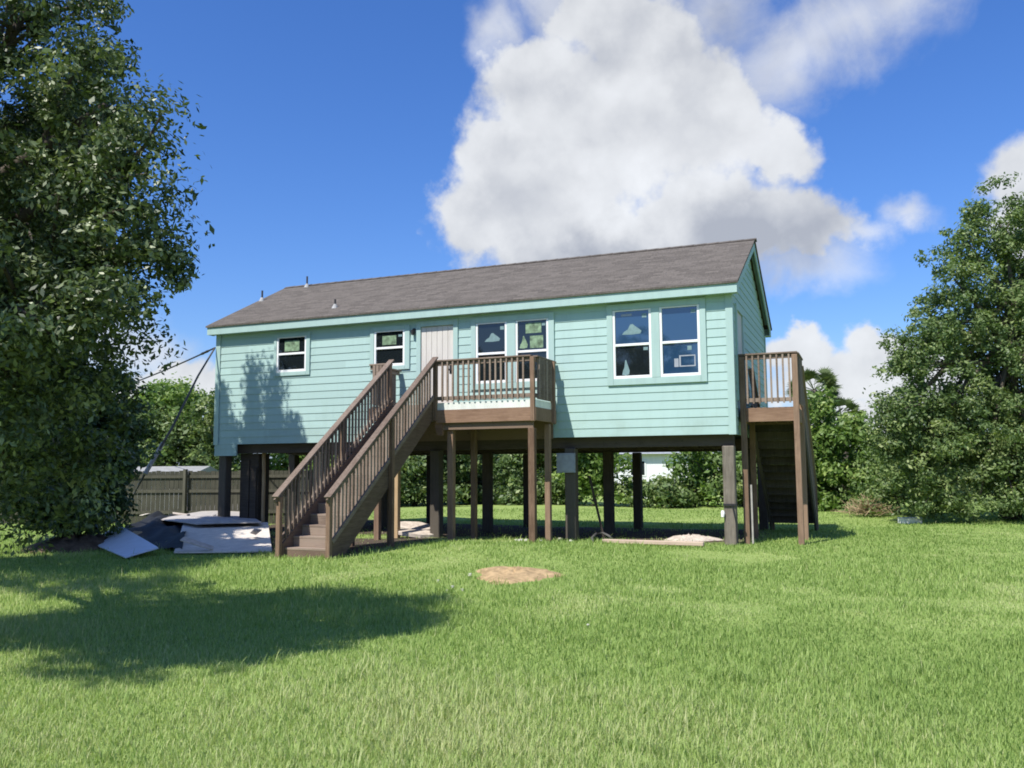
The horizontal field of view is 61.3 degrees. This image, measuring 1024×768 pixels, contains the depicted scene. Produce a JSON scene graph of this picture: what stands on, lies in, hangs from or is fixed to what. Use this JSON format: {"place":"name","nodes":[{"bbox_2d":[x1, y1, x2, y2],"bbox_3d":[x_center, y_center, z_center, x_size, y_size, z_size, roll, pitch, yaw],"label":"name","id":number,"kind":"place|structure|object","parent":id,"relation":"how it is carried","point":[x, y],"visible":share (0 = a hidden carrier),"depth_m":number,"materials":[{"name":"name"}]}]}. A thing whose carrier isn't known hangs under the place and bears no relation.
{"place":"outdoors","nodes":[
{"label":"outdoors","id":0,"kind":"place"},
{"bbox_2d":[0,491,1023,767],"bbox_3d":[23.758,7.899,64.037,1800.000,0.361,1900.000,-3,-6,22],"label":"lawn","id":1,"kind":"structure","parent":0,"point":[514,529],"depth_m":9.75,"materials":[{"name":"green plant"}]},
{"bbox_2d":[21,533,108,553],"bbox_3d":[-9.291,3.328,18.510,2.250,0.377,2.235,3,-7,-29],"label":"dirt pile","id":2,"kind":"object","parent":1,"relation":"on","point":[74,542],"visible":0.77,"depth_m":17.92,"materials":[{"name":"soil"}]},
{"bbox_2d":[0,73,162,538],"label":"evergreen tree","id":3,"kind":"object","parent":1,"relation":"on","point":[124,503],"visible":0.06,"depth_m":18.24,"materials":[{"name":"green plant"}]},
{"bbox_2d":[0,0,214,559],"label":"shade tree","id":4,"kind":"object","parent":1,"relation":"on","point":[46,298],"visible":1,"depth_m":6.97,"materials":[{"name":"green plant"}]},
{"bbox_2d":[98,527,158,557],"bbox_3d":[-7.905,3.173,17.614,0.720,0.389,3.986,4,-7,-35],"label":"white sheet","id":5,"kind":"object","parent":1,"relation":"on","point":[125,543],"visible":0.77,"depth_m":17.32,"materials":[{"name":"white plastic"}]},
{"bbox_2d":[110,397,187,465],"bbox_3d":[-16.393,2.840,37.034,4.876,5.291,5.225,4,-7,-35],"label":"bushy tree","id":6,"kind":"object","parent":1,"relation":"on","point":[151,433],"visible":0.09,"depth_m":36.13,"materials":[{"name":"green plant"}]},
{"bbox_2d":[124,511,189,548],"bbox_3d":[-9.030,3.567,21.606,1.736,0.441,10.143,2,-6,-19],"label":"plastic tarp","id":7,"kind":"object","parent":1,"relation":"on","point":[154,528],"visible":0.8,"depth_m":21.20,"materials":[{"name":"grey plastic"}]},
{"bbox_2d":[0,469,333,524],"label":"wooden fence","id":8,"kind":"object","parent":1,"relation":"on","point":[181,484],"visible":0.17,"depth_m":26.92,"materials":[{"name":"grey wood"}]},
{"bbox_2d":[128,372,207,465],"bbox_3d":[-14.537,2.506,37.926,5.123,6.097,4.879,3,-6,-29],"label":"bushy tree","id":9,"kind":"object","parent":1,"relation":"on","point":[169,395],"visible":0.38,"depth_m":37.11,"materials":[{"name":"green plant"}]},
{"bbox_2d":[128,466,218,510],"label":"white shed","id":10,"kind":"structure","parent":1,"relation":"on","point":[181,468],"depth_m":33.59,"materials":[{"name":"plastic"}]},
{"bbox_2d":[149,388,256,503],"bbox_3d":[-12.761,2.681,36.703,5.206,5.482,3.978,-3,-6,22],"label":"bushy tree","id":11,"kind":"object","parent":1,"relation":"on","point":[202,453],"visible":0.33,"depth_m":35.99,"materials":[{"name":"green plant"}]},
{"bbox_2d":[174,522,271,552],"bbox_3d":[-6.577,3.463,19.959,2.064,0.286,7.058,2,-6,-19],"label":"sheathing board","id":12,"kind":"object","parent":1,"relation":"on","point":[229,538],"visible":0.76,"depth_m":19.03,"materials":[{"name":"grey wood"}]},
{"bbox_2d":[180,537,213,549],"bbox_3d":[-6.155,3.134,16.947,0.660,0.018,0.198,18,9,-2],"label":"board scrap","id":13,"kind":"object","parent":12,"relation":"on","point":[196,543],"visible":1,"depth_m":16.93,"materials":[{"name":"wood"}]},
{"bbox_2d":[161,509,261,524],"bbox_3d":[-9.087,3.825,25.469,2.497,0.107,10.007,2,-6,-21],"label":"sheathing board","id":14,"kind":"object","parent":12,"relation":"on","point":[200,518],"visible":0.81,"depth_m":22.54,"materials":[{"name":"grey wood"}]},
{"bbox_2d":[250,528,261,534],"bbox_3d":[-5.593,3.221,18.845,0.159,0.019,0.508,14,-27,-25],"label":"board scrap","id":15,"kind":"object","parent":12,"relation":"on","point":[254,531],"visible":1,"depth_m":18.79,"materials":[{"name":"grey wood"}]},
{"bbox_2d":[266,453,333,501],"bbox_3d":[-10.142,3.996,39.149,4.937,3.349,3.527,-1,-6,2],"label":"bushy tree","id":16,"kind":"object","parent":1,"relation":"on","point":[280,461],"visible":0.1,"depth_m":38.32,"materials":[{"name":"green plant"}]},
{"bbox_2d":[286,454,358,473],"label":"bushy tree","id":17,"kind":"object","parent":1,"relation":"on","point":[330,460],"visible":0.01,"depth_m":38.90,"materials":[{"name":"green plant"}]},
{"bbox_2d":[272,357,437,558],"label":"wooden staircase","id":18,"kind":"structure","parent":1,"relation":"on","point":[347,500],"depth_m":17.23,"materials":[{"name":"brown wood"}]},
{"bbox_2d":[400,521,429,530],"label":"concrete slab","id":19,"kind":"structure","parent":1,"relation":"on","point":[412,525],"depth_m":21.51,"materials":[{"name":"beige concrete"}]},
{"bbox_2d":[398,529,433,537],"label":"concrete slab","id":20,"kind":"structure","parent":1,"relation":"on","point":[418,533],"depth_m":20.72,"materials":[{"name":"beige concrete"}]},
{"bbox_2d":[355,455,481,505],"bbox_3d":[-4.249,3.365,40.014,6.915,4.689,5.185,0,-6,1],"label":"leafy tree","id":21,"kind":"object","parent":1,"relation":"on","point":[413,488],"visible":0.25,"depth_m":39.02,"materials":[{"name":"green plant"}]},
{"bbox_2d":[369,355,555,541],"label":"front deck","id":22,"kind":"structure","parent":1,"relation":"on","point":[532,419],"depth_m":19.24,"materials":[{"name":"brown wood"}]},
{"bbox_2d":[407,454,538,503],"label":"leafy tree","id":23,"kind":"object","parent":1,"relation":"on","point":[466,479],"visible":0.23,"depth_m":40.20,"materials":[{"name":"green plant"}]},
{"bbox_2d":[206,238,771,544],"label":"stilt house","id":24,"kind":"structure","parent":1,"relation":"on","point":[643,349],"depth_m":21.01,"materials":[{"name":"green paint"}]},
{"bbox_2d":[119,347,215,519],"bbox_3d":[-9.396,1.444,23.716,1.927,4.863,4.284,3,-7,-31],"label":"dangling conduit","id":25,"kind":"object","parent":24,"relation":"attached to","point":[151,463],"visible":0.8,"depth_m":22.11,"materials":[{"name":"grey plastic"}]},
{"bbox_2d":[137,347,215,380],"bbox_3d":[-15.579,0.042,33.846,0.076,0.395,25.229,4,-7,-36],"label":"service cable","id":26,"kind":"object","parent":24,"relation":"attached to","point":[204,352],"visible":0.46,"depth_m":25.91,"materials":[{"name":"black rubber"}]},
{"bbox_2d":[276,336,305,372],"bbox_3d":[-5.796,-0.779,22.770,0.940,0.940,0.066,-3,-6,22],"label":"window","id":27,"kind":"structure","parent":24,"relation":"in","point":[291,351],"depth_m":22.77,"materials":[{"name":"glass"}]},
{"bbox_2d":[374,330,404,365],"bbox_3d":[-3.059,-0.887,21.648,0.880,0.900,0.066,-3,-6,22],"label":"window","id":28,"kind":"structure","parent":24,"relation":"in","point":[388,345],"depth_m":21.65,"materials":[{"name":"glass"}]},
{"bbox_2d":[421,325,452,402],"bbox_3d":[-1.823,-0.402,21.084,0.886,2.048,0.115,-3,-6,22],"label":"door","id":29,"kind":"structure","parent":24,"relation":"in","point":[436,341],"depth_m":21.11,"materials":[{"name":"paint"}]},
{"bbox_2d":[476,321,506,383],"bbox_3d":[-0.482,-0.739,20.568,0.810,1.460,0.066,-3,-6,22],"label":"window","id":30,"kind":"structure","parent":24,"relation":"in","point":[491,338],"depth_m":20.58,"materials":[{"name":"glass"}]},
{"bbox_2d":[515,318,548,381],"bbox_3d":[0.477,-0.783,20.175,0.825,1.460,0.066,-3,-6,22],"label":"window","id":31,"kind":"structure","parent":24,"relation":"in","point":[532,334],"depth_m":20.20,"materials":[{"name":"glass"}]},
{"bbox_2d":[612,308,652,378],"bbox_3d":[2.685,-0.892,19.272,0.880,1.550,0.066,-3,-6,22],"label":"window","id":32,"kind":"structure","parent":24,"relation":"in","point":[632,344],"depth_m":19.27,"materials":[{"name":"glass"}]},
{"bbox_2d":[659,304,700,376],"bbox_3d":[3.670,-0.938,18.870,0.880,1.550,0.066,-3,-6,22],"label":"window","id":33,"kind":"structure","parent":24,"relation":"in","point":[680,355],"depth_m":18.87,"materials":[{"name":"glass"}]},
{"bbox_2d":[737,312,741,401],"bbox_3d":[5.108,-0.597,19.428,0.038,2.025,0.920,-3,-6,22],"label":"door","id":34,"kind":"structure","parent":24,"relation":"in","point":[738,315],"depth_m":19.54,"materials":[{"name":"paint"}]},
{"bbox_2d":[478,454,554,488],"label":"boundary tree","id":35,"kind":"object","parent":1,"relation":"on","point":[540,472],"visible":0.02,"depth_m":49.91,"materials":[{"name":"green plant"}]},
{"bbox_2d":[475,566,561,584],"bbox_3d":[0.067,2.852,13.213,1.405,0.139,2.004,2,-6,-21],"label":"dirt patch","id":36,"kind":"object","parent":1,"relation":"on","point":[514,574],"visible":0.98,"depth_m":12.89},
{"bbox_2d":[481,454,585,505],"bbox_3d":[0.934,3.755,40.332,5.442,3.934,4.464,0,-6,1],"label":"leafy tree","id":37,"kind":"object","parent":1,"relation":"on","point":[513,479],"visible":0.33,"depth_m":39.35,"materials":[{"name":"green plant"}]},
{"bbox_2d":[552,453,632,505],"bbox_3d":[3.552,3.427,38.263,4.297,4.105,3.764,0,-6,-6],"label":"leafy tree","id":38,"kind":"object","parent":1,"relation":"on","point":[589,464],"visible":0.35,"depth_m":37.31,"materials":[{"name":"green plant"}]},
{"bbox_2d":[588,475,604,538],"bbox_3d":[1.980,2.874,20.212,0.373,1.461,0.060,-2,-6,13],"label":"leaning stick","id":39,"kind":"object","parent":1,"relation":"on","point":[596,506],"visible":0.93,"depth_m":20.19,"materials":[{"name":"brown wood"}]},
{"bbox_2d":[591,532,611,540],"bbox_3d":[1.932,3.401,19.035,0.459,0.224,0.954,-3,-6,22],"label":"drain hose","id":40,"kind":"object","parent":1,"relation":"on","point":[603,533],"visible":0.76,"depth_m":19.27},
{"bbox_2d":[602,539,704,545],"bbox_3d":[2.933,3.314,18.074,2.161,0.085,0.140,-3,-6,24],"label":"landscape timber","id":41,"kind":"object","parent":1,"relation":"on","point":[678,543],"visible":0.82,"depth_m":17.95,"materials":[{"name":"beige wood"}]},
{"bbox_2d":[614,472,702,507],"bbox_3d":[6.084,4.560,36.849,4.082,1.636,3.528,-3,-6,22],"label":"shrub","id":42,"kind":"object","parent":1,"relation":"on","point":[659,492],"visible":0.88,"depth_m":35.92,"materials":[{"name":"green plant"}]},
{"bbox_2d":[614,452,713,498],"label":"white house","id":43,"kind":"structure","parent":1,"relation":"on","point":[652,464],"depth_m":47.32,"materials":[{"name":"paint"}]},
{"bbox_2d":[629,460,645,475],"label":"window","id":44,"kind":"structure","parent":43,"relation":"in","point":[643,461],"depth_m":47.38,"materials":[{"name":"white plastic"}]},
{"bbox_2d":[664,533,721,540],"bbox_3d":[4.112,3.440,19.476,1.312,0.177,0.673,1,-6,-15],"label":"sand pile","id":45,"kind":"object","parent":1,"relation":"on","point":[689,537],"visible":0.95,"depth_m":19.32,"materials":[{"name":"sand"}]},
{"bbox_2d":[662,451,757,506],"bbox_3d":[8.588,3.545,37.069,5.214,3.624,4.534,-3,-6,22],"label":"leafy tree","id":46,"kind":"object","parent":1,"relation":"on","point":[709,496],"visible":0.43,"depth_m":36.54,"materials":[{"name":"green plant"}]},
{"bbox_2d":[700,451,757,505],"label":"leafy tree","id":47,"kind":"object","parent":1,"relation":"on","point":[738,479],"visible":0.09,"depth_m":35.83,"materials":[{"name":"green plant"}]},
{"bbox_2d":[738,351,808,544],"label":"side deck","id":48,"kind":"structure","parent":1,"relation":"on","point":[753,417],"depth_m":18.61,"materials":[{"name":"brown wood"}]},
{"bbox_2d":[748,366,818,530],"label":"staircase","id":49,"kind":"structure","parent":1,"relation":"on","point":[776,462],"depth_m":21.30,"materials":[{"name":"brown wood"}]},
{"bbox_2d":[785,366,841,406],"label":"fan palm","id":50,"kind":"object","parent":1,"relation":"on","point":[827,377],"visible":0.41,"depth_m":43.57,"materials":[{"name":"green plant"}]},
{"bbox_2d":[779,385,892,510],"bbox_3d":[12.134,2.478,33.058,4.963,4.854,3.447,1,-6,-17],"label":"bright shrub","id":51,"kind":"object","parent":1,"relation":"on","point":[830,437],"visible":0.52,"depth_m":32.38,"materials":[{"name":"green plant"}]},
{"bbox_2d":[815,395,867,493],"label":"fan palm","id":52,"kind":"object","parent":1,"relation":"on","point":[850,405],"visible":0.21,"depth_m":42.68,"materials":[{"name":"green plant"}]},
{"bbox_2d":[832,494,909,515],"bbox_3d":[12.148,4.056,29.259,2.618,0.733,1.885,-5,-7,40],"label":"brush heap","id":53,"kind":"object","parent":1,"relation":"on","point":[862,511],"visible":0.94,"depth_m":29.22,"materials":[{"name":"brown plant"}]},
{"bbox_2d":[835,424,977,515],"bbox_3d":[13.238,2.599,29.555,5.104,3.709,3.187,-6,-8,44],"label":"willowy shrub","id":54,"kind":"object","parent":1,"relation":"on","point":[874,491],"visible":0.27,"depth_m":29.47,"materials":[{"name":"green plant"}]},
{"bbox_2d":[897,517,922,523],"bbox_3d":[12.160,4.176,26.401,0.620,0.190,0.380,0,-6,0],"label":"white box","id":55,"kind":"object","parent":1,"relation":"on","point":[906,520],"visible":0.81,"depth_m":26.22,"materials":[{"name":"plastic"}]},
{"bbox_2d":[859,172,1023,521],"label":"broad tree","id":56,"kind":"object","parent":1,"relation":"on","point":[958,424],"visible":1,"depth_m":25.98,"materials":[{"name":"green plant"}]},
{"bbox_2d":[902,462,1023,498],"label":"boundary tree","id":57,"kind":"object","parent":1,"relation":"on","point":[976,484],"visible":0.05,"depth_m":40.53,"materials":[{"name":"green plant"}]},
{"bbox_2d":[0,0,1023,464],"label":"sky","id":58,"kind":"structure","parent":0,"point":[342,140],"materials":[{"name":"blue"}]}
]}

